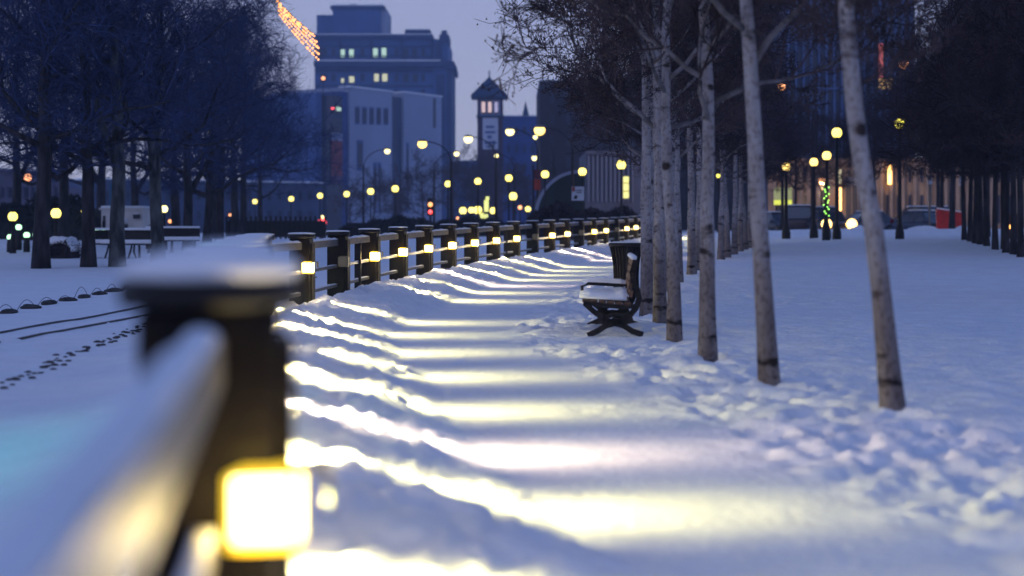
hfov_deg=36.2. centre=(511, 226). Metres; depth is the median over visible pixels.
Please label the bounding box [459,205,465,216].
street lamp
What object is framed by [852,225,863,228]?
snow bank
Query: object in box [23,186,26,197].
window
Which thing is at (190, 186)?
bare tree
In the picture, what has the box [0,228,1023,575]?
snow ground
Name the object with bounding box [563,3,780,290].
slim tree
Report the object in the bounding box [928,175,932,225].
pole sign
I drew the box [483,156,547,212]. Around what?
bare tree
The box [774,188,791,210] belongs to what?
lit sign
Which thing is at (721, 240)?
slim tree
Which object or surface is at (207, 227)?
bare tree
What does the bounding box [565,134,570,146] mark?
window
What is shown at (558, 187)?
arched shelter
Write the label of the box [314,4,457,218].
tall building
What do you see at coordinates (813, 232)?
street lamp
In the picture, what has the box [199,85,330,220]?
bare tree
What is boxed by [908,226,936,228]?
snow bank
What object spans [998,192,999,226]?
window
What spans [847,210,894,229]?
parked car
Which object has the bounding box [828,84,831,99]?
window
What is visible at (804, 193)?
window
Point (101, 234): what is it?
park bench
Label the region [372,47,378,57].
window
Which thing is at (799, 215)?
parked car
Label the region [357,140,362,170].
window
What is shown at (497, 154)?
street lamp
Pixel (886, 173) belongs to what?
window
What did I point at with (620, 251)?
waste bin
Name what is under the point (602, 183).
grey building
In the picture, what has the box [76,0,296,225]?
bare tree
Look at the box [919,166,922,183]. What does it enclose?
window
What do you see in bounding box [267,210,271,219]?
window
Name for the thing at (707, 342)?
slim tree
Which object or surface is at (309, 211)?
window
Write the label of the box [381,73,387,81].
window
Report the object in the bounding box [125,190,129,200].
window
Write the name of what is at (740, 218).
slim tree
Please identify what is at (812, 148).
street lamp
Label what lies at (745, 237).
slim tree
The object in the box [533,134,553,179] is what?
street lamp
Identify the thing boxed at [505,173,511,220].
street lamp
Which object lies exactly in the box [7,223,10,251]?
street lamp
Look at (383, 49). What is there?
window
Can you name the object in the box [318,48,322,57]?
window
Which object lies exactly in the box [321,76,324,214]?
street lamp
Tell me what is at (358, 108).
window
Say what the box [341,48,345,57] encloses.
window
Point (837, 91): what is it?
window
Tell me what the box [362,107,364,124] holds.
window
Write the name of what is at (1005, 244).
slim tree
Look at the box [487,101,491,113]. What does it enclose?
window
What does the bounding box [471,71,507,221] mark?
square tower
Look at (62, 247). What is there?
snowy bush
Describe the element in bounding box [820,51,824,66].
window
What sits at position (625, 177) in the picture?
window
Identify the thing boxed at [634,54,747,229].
dark block
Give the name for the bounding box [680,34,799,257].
slim tree
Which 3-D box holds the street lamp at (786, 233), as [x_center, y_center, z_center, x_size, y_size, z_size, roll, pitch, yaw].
[11.214,-1.001,64.000,0.360,3.413,0.342,0,0,0]
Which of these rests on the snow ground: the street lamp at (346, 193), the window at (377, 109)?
the street lamp at (346, 193)
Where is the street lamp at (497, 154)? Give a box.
[494,153,515,220]
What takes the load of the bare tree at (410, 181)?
on the snow ground
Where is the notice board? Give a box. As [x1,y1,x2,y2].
[572,187,583,240]
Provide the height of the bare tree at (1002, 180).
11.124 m
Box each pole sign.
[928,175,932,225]
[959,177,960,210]
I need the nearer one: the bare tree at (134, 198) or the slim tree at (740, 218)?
the slim tree at (740, 218)
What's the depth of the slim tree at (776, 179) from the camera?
58.74 m
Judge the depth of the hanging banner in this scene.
89.98 m
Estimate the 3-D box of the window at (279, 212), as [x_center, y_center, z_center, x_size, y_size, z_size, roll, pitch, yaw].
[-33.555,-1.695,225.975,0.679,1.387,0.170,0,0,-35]
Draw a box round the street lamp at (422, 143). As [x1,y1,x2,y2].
[418,139,452,223]
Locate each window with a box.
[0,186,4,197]
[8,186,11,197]
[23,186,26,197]
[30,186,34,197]
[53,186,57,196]
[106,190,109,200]
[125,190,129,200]
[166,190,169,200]
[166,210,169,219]
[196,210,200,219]
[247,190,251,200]
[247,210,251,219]
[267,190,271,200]
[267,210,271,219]
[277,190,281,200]
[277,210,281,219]
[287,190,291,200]
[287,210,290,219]
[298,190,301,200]
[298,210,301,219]
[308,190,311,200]
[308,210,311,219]
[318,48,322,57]
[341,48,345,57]
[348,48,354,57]
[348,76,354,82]
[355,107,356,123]
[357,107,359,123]
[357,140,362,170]
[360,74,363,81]
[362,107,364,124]
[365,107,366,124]
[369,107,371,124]
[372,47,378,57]
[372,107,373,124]
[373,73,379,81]
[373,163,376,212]
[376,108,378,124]
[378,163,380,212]
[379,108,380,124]
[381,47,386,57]
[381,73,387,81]
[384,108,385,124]
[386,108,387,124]
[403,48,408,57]
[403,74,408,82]
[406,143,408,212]
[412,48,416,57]
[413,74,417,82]
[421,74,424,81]
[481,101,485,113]
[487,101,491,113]
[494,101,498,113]
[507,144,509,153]
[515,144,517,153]
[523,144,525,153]
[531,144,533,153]
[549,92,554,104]
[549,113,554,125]
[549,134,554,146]
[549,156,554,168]
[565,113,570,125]
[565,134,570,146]
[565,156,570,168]
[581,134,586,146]
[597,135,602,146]
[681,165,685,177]
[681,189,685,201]
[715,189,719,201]
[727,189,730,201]
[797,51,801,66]
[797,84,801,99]
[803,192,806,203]
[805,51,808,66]
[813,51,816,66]
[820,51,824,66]
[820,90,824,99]
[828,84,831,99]
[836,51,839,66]
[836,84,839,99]
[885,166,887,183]
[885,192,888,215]
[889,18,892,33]
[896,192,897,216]
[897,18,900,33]
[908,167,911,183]
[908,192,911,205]
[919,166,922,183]
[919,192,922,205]
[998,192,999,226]
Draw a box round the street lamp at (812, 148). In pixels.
[779,83,813,223]
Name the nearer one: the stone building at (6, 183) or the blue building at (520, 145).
the stone building at (6, 183)
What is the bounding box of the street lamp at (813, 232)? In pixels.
[809,156,817,237]
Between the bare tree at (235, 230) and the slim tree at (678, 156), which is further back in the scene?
the bare tree at (235, 230)
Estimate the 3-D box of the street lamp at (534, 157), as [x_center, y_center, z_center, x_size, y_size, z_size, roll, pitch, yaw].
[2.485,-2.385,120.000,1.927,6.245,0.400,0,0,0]
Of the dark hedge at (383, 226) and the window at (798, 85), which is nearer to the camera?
the dark hedge at (383, 226)
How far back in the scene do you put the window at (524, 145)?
274.83 m
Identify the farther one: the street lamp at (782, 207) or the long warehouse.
the long warehouse
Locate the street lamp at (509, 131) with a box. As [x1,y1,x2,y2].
[506,127,538,199]
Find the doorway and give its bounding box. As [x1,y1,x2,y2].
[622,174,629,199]
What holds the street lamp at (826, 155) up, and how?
on the snow ground
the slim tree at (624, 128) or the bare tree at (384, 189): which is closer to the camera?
the slim tree at (624, 128)
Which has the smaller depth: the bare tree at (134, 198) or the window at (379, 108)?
the bare tree at (134, 198)
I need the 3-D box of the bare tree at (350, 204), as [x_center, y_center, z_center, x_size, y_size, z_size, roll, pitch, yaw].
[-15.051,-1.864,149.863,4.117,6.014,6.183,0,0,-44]
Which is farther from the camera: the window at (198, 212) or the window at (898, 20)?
the window at (198, 212)
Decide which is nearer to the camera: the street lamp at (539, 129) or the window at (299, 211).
the street lamp at (539, 129)
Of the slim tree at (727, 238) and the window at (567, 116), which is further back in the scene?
the window at (567, 116)
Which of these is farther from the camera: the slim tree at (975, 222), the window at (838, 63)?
the window at (838, 63)
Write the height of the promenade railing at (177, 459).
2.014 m
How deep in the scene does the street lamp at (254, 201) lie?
149.94 m
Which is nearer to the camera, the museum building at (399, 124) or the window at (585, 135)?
the window at (585, 135)
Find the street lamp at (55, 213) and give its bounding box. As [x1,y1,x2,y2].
[51,206,60,235]
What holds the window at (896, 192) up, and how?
in the stone hall
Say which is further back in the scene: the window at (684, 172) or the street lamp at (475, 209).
the window at (684, 172)
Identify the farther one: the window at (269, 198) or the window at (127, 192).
the window at (269, 198)
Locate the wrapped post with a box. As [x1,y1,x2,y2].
[822,182,829,239]
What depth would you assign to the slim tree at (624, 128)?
24.81 m
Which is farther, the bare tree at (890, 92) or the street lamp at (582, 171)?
the street lamp at (582, 171)
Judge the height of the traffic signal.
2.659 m
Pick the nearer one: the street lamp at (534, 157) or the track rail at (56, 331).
the track rail at (56, 331)
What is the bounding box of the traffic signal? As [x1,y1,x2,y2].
[427,198,433,221]
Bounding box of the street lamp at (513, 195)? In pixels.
[510,190,516,220]
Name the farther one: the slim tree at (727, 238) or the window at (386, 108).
the window at (386, 108)
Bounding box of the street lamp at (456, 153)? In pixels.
[433,151,458,222]
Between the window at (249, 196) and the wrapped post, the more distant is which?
the window at (249, 196)
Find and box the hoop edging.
[0,284,116,313]
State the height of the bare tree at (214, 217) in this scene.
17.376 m
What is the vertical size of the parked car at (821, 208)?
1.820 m
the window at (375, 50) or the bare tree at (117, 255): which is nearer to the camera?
the bare tree at (117, 255)
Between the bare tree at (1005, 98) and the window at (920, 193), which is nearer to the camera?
the bare tree at (1005, 98)
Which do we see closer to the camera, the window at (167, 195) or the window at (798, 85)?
the window at (798, 85)
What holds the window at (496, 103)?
in the square tower
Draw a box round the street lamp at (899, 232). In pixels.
[895,117,903,238]
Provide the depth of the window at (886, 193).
122.94 m
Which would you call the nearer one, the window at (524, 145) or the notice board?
the notice board
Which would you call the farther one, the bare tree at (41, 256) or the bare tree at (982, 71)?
the bare tree at (41, 256)
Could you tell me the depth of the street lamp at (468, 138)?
99.93 m
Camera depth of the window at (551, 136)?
179.85 m
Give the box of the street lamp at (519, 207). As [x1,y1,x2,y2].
[518,205,521,222]
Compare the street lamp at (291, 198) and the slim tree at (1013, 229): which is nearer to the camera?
the slim tree at (1013, 229)
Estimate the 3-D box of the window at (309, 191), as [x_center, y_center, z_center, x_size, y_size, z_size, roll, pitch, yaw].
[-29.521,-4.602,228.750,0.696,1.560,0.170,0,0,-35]
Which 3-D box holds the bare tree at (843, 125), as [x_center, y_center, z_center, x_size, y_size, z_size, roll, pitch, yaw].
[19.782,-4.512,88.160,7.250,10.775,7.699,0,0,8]
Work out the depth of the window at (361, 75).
399.78 m
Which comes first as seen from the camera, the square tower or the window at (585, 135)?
the window at (585, 135)
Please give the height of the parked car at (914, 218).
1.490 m
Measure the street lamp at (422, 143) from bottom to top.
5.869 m
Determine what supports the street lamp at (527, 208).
on the snow ground
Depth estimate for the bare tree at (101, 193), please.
94.83 m
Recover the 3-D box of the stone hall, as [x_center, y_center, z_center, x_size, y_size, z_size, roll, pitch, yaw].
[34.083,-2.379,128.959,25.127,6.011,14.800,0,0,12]
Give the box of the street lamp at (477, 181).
[475,176,480,236]
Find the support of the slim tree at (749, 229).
on the snow ground
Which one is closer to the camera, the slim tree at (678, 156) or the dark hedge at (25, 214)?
the slim tree at (678, 156)
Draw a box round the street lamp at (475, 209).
[474,205,481,213]
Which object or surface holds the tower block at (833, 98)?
on the snow ground
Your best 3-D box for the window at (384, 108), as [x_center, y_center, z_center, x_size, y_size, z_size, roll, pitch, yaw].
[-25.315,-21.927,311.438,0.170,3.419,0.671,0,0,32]
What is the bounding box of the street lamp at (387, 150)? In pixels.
[362,148,389,222]
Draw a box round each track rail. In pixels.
[0,277,316,342]
[0,309,131,333]
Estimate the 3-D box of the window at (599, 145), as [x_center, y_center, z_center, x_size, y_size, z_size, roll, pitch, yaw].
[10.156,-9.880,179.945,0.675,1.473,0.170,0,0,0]
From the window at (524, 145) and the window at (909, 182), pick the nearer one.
the window at (909, 182)
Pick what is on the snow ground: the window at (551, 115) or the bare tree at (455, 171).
the bare tree at (455, 171)
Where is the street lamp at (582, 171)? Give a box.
[578,166,585,210]
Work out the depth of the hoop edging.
24.34 m
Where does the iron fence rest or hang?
on the snow ground
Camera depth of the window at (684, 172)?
189.91 m
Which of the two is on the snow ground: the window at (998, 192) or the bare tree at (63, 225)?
the bare tree at (63, 225)
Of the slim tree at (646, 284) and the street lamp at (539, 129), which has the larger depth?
the street lamp at (539, 129)
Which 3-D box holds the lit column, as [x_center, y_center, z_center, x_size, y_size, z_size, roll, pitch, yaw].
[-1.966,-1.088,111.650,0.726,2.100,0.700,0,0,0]
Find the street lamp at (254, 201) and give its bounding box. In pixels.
[253,198,256,220]
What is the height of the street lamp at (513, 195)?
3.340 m
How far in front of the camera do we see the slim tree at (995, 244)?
49.69 m
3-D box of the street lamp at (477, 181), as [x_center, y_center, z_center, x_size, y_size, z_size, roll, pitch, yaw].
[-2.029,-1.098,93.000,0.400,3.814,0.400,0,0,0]
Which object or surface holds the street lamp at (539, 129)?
on the snow ground
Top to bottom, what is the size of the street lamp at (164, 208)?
1.879 m
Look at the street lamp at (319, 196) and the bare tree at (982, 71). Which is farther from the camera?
the street lamp at (319, 196)
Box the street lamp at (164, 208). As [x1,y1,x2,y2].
[162,203,167,249]
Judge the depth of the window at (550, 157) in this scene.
179.93 m
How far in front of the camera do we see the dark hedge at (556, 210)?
73.80 m
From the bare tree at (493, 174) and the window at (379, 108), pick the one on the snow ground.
the bare tree at (493, 174)
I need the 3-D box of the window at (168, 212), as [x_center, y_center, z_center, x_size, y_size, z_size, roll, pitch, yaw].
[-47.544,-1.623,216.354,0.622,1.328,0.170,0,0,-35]
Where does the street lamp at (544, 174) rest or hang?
on the snow ground
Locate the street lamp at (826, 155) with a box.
[822,149,830,237]
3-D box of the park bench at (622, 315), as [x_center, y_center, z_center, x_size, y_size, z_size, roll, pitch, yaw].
[1.175,0.792,18.702,0.742,0.951,1.860,0,0,3]
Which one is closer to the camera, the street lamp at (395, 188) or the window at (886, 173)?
the street lamp at (395, 188)
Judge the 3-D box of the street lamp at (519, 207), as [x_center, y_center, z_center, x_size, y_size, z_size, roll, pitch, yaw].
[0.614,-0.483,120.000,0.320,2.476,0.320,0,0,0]
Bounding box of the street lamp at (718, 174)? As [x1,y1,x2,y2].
[717,173,719,231]
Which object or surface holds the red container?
on the snow ground
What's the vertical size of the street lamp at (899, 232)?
5.063 m
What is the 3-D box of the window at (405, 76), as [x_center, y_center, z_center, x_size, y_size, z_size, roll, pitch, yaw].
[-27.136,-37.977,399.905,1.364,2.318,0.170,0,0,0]
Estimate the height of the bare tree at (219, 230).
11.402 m
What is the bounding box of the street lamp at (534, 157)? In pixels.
[532,155,555,176]
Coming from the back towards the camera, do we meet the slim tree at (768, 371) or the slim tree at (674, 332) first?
the slim tree at (674, 332)
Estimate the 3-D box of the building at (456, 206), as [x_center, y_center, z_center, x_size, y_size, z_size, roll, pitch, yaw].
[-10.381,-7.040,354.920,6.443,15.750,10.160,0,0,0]
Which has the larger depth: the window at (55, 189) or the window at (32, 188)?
the window at (55, 189)
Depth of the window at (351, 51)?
399.78 m
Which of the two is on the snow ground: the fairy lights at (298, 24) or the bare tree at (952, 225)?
the bare tree at (952, 225)
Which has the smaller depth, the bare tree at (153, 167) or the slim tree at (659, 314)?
the slim tree at (659, 314)
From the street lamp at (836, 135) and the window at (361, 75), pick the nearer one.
the street lamp at (836, 135)
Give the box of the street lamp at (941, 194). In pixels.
[903,59,943,207]
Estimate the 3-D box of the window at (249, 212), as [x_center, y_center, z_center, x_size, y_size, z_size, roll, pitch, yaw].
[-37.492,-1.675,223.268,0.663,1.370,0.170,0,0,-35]
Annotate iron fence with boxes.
[225,216,326,238]
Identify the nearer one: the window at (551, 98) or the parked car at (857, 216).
the parked car at (857, 216)
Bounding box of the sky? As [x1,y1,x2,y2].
[0,0,946,179]
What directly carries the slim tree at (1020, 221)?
on the snow ground
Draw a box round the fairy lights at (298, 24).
[270,0,319,60]
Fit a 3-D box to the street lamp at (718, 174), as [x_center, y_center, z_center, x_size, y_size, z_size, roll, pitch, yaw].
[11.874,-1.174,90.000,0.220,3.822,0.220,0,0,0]
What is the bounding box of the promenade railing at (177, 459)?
[0,215,640,575]
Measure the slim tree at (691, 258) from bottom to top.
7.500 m
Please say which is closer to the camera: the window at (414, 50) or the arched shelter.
the arched shelter
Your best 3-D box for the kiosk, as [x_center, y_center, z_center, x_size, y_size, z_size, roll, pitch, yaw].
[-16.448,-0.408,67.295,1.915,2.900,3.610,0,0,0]
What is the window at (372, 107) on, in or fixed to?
in the museum building at (399, 124)
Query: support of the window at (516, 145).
in the blue building at (520, 145)
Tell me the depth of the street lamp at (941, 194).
79.92 m
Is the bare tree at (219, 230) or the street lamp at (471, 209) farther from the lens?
the street lamp at (471, 209)
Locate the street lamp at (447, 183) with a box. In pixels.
[445,179,449,223]
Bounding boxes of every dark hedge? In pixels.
[0,192,100,239]
[338,213,526,238]
[524,200,638,239]
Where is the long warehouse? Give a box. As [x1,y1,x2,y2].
[69,178,322,232]
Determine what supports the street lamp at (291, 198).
on the snow ground
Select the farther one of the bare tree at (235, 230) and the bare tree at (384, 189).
the bare tree at (384, 189)
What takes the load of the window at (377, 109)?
in the museum building at (399, 124)
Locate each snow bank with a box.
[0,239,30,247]
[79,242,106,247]
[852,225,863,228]
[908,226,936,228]
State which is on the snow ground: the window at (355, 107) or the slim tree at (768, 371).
the slim tree at (768, 371)
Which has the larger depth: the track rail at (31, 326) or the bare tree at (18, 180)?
the bare tree at (18, 180)
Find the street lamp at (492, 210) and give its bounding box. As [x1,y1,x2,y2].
[490,205,494,217]
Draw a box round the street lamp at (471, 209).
[468,205,473,214]
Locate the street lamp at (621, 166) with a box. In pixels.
[617,158,625,240]
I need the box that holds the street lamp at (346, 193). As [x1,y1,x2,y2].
[344,190,349,222]
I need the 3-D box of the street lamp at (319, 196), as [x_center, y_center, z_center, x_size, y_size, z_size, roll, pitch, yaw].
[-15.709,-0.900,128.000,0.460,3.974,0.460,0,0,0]
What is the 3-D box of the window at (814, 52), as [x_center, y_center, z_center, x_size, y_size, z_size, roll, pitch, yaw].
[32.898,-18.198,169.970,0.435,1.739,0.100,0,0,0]
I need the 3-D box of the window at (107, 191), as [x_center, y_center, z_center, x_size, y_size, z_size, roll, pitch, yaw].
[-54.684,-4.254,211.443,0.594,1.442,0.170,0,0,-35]
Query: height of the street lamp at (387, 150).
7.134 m
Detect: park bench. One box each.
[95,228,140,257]
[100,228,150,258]
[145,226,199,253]
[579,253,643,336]
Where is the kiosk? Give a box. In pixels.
[99,183,149,227]
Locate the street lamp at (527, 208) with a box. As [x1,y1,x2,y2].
[525,205,530,216]
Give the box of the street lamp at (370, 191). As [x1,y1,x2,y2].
[367,186,373,219]
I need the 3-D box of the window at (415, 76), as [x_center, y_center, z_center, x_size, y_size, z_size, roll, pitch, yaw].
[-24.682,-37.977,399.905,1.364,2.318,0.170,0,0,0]
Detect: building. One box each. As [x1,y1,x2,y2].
[0,168,80,207]
[246,86,442,229]
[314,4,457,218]
[452,160,476,218]
[503,101,535,222]
[536,79,641,192]
[579,151,640,215]
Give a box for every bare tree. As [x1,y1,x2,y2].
[0,0,184,161]
[0,0,192,210]
[0,0,232,268]
[0,0,276,266]
[0,0,296,253]
[0,0,329,266]
[0,2,129,204]
[0,5,229,236]
[32,1,226,205]
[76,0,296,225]
[93,0,357,246]
[100,0,317,238]
[108,0,322,241]
[127,0,321,238]
[170,0,357,235]
[181,2,364,234]
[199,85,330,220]
[322,178,371,222]
[343,165,409,219]
[372,167,417,217]
[385,147,467,217]
[410,143,493,219]
[446,140,501,214]
[457,153,529,216]
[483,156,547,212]
[497,155,549,217]
[765,84,856,203]
[796,52,909,190]
[861,1,1017,228]
[870,64,968,207]
[873,6,990,236]
[878,0,1023,158]
[883,0,1023,248]
[901,0,1023,169]
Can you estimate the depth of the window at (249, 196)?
223.17 m
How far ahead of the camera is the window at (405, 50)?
399.78 m
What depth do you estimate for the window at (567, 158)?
179.85 m
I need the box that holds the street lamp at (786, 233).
[782,162,790,238]
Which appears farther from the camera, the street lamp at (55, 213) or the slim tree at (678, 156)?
the street lamp at (55, 213)
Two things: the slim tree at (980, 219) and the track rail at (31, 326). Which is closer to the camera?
the track rail at (31, 326)
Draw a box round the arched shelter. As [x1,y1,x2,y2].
[534,170,584,210]
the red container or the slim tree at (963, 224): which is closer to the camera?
the slim tree at (963, 224)
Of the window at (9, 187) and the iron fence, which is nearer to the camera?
the iron fence
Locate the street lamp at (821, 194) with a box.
[819,179,823,205]
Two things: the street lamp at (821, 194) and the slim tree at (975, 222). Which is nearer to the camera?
the slim tree at (975, 222)
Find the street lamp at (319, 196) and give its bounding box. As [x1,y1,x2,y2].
[317,192,322,215]
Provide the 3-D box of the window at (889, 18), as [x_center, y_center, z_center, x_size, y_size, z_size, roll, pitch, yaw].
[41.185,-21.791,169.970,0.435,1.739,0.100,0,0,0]
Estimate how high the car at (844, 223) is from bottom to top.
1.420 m
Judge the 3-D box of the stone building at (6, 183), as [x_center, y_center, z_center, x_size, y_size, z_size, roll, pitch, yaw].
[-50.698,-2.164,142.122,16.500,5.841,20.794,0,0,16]
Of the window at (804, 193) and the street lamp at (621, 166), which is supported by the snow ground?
the street lamp at (621, 166)
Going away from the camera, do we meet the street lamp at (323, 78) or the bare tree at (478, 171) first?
the bare tree at (478, 171)
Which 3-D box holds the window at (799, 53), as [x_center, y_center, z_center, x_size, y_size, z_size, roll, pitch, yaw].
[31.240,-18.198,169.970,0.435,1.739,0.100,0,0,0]
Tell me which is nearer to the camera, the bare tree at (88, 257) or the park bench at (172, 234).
the bare tree at (88, 257)
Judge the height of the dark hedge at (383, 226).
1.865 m
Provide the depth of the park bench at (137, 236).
47.16 m
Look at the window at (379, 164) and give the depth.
309.84 m
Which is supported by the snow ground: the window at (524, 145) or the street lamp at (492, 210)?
the street lamp at (492, 210)
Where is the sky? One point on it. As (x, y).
(472, 56)
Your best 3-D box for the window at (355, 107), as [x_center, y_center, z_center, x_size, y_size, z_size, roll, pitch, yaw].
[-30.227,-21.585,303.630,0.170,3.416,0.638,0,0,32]
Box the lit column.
[479,197,489,218]
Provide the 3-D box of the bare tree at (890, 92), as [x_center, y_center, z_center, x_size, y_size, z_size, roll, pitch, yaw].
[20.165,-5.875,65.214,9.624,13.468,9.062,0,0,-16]
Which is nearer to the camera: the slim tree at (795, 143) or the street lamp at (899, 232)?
the slim tree at (795, 143)
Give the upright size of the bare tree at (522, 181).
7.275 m
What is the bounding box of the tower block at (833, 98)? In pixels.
[756,0,914,210]
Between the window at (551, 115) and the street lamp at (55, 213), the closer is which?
the street lamp at (55, 213)
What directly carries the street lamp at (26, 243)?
on the snow ground
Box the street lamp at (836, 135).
[832,125,841,238]
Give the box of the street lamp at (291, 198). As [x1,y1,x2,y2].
[289,195,293,215]
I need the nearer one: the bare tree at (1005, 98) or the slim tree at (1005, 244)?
the bare tree at (1005, 98)
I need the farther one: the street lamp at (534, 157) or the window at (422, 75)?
the window at (422, 75)
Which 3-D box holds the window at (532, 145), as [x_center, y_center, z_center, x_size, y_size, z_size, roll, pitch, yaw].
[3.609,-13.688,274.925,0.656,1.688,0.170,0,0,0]
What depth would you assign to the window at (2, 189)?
135.85 m
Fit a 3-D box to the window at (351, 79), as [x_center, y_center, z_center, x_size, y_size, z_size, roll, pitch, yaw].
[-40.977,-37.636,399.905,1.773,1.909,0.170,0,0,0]
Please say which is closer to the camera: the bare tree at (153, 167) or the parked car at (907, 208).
the bare tree at (153, 167)
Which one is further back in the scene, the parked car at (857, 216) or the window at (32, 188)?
the window at (32, 188)
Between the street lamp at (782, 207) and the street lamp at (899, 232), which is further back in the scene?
the street lamp at (782, 207)
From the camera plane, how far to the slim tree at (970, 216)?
58.26 m
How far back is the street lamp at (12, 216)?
51.92 m
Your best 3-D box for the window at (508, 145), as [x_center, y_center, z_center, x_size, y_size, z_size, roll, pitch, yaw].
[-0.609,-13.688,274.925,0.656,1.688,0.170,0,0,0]
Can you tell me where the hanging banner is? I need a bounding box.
[533,165,540,211]
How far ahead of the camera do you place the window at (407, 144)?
317.80 m
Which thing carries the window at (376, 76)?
in the tall building at (362, 45)
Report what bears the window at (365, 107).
in the museum building at (399, 124)
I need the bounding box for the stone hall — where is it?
[768,158,1023,228]
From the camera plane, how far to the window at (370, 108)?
307.35 m
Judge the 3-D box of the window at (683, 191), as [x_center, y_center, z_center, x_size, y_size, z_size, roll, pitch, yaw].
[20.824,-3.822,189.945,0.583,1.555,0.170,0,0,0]
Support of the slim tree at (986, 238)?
on the snow ground
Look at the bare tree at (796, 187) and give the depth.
95.31 m
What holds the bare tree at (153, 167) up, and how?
on the snow ground
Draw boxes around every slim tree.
[476,0,790,315]
[477,0,968,361]
[508,0,815,323]
[514,0,801,341]
[514,3,744,246]
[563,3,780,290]
[565,0,791,274]
[574,1,775,282]
[633,40,821,259]
[680,7,816,269]
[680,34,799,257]
[681,67,814,251]
[695,55,810,254]
[696,45,797,249]
[696,64,825,247]
[711,0,940,385]
[727,66,819,179]
[745,62,816,184]
[778,0,1010,410]
[870,20,966,239]
[872,22,1022,245]
[889,39,1016,243]
[897,4,1023,249]
[902,5,982,244]
[906,0,1023,252]
[910,0,1023,256]
[912,22,1023,241]
[915,0,1023,254]
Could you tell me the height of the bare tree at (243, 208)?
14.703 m
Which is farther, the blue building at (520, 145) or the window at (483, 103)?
the blue building at (520, 145)
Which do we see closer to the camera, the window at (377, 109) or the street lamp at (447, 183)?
the street lamp at (447, 183)
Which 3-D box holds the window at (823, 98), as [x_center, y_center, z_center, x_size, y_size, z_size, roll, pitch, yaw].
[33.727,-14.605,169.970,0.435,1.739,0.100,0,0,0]
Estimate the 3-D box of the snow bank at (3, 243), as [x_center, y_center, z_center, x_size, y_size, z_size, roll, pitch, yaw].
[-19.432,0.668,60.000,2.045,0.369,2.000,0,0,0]
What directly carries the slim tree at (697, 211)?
on the snow ground
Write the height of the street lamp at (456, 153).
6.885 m
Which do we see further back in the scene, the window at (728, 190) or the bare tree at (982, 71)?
the window at (728, 190)
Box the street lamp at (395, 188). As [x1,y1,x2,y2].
[392,184,398,215]
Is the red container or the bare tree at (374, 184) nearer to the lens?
the red container
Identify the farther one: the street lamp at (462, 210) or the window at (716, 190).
the window at (716, 190)
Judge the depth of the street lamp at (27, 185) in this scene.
109.90 m
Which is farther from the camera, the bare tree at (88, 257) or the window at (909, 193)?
the window at (909, 193)
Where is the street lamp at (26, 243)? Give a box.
[23,223,29,251]
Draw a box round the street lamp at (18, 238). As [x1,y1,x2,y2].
[16,222,21,249]
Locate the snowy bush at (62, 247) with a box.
[50,236,80,258]
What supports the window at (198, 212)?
in the long warehouse
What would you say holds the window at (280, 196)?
in the long warehouse
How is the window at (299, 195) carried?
in the long warehouse
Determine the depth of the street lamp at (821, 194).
109.95 m
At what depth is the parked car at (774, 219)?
95.38 m
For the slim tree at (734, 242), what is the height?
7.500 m
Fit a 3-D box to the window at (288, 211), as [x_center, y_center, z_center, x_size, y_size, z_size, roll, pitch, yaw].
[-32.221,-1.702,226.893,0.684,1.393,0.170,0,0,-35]
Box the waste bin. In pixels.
[608,242,640,287]
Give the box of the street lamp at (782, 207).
[778,170,783,230]
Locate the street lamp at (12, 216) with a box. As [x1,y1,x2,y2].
[8,209,17,253]
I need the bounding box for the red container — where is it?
[935,208,960,228]
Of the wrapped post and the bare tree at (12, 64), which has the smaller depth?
the bare tree at (12, 64)
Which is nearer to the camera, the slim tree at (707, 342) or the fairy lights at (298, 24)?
the slim tree at (707, 342)
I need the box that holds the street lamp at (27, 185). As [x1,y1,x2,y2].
[24,173,30,202]
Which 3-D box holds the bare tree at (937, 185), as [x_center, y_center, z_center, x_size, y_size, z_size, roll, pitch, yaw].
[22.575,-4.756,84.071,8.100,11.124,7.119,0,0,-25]
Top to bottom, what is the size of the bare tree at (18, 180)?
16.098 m
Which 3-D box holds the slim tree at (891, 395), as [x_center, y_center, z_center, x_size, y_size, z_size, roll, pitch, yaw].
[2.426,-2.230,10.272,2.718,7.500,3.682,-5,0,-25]
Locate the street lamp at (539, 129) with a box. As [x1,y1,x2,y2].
[534,125,573,207]
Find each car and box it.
[767,211,780,230]
[788,204,810,229]
[806,211,856,228]
[816,206,834,210]
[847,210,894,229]
[890,209,966,229]
[894,206,948,220]
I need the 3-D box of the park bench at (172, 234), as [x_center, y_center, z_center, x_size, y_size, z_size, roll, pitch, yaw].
[-11.313,0.447,52.035,1.840,0.927,0.590,0,0,-6]
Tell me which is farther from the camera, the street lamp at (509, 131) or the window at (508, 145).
the window at (508, 145)
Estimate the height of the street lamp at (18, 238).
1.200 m
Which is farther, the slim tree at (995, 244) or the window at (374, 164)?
the window at (374, 164)
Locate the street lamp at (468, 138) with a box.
[464,135,496,217]
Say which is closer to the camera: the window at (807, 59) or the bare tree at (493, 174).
the bare tree at (493, 174)
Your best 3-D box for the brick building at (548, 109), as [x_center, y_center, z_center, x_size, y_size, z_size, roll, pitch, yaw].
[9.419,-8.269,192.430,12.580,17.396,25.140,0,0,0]
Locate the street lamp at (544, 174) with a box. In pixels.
[541,169,548,206]
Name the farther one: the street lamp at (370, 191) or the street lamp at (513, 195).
the street lamp at (370, 191)
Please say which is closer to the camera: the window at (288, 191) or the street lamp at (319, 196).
the street lamp at (319, 196)

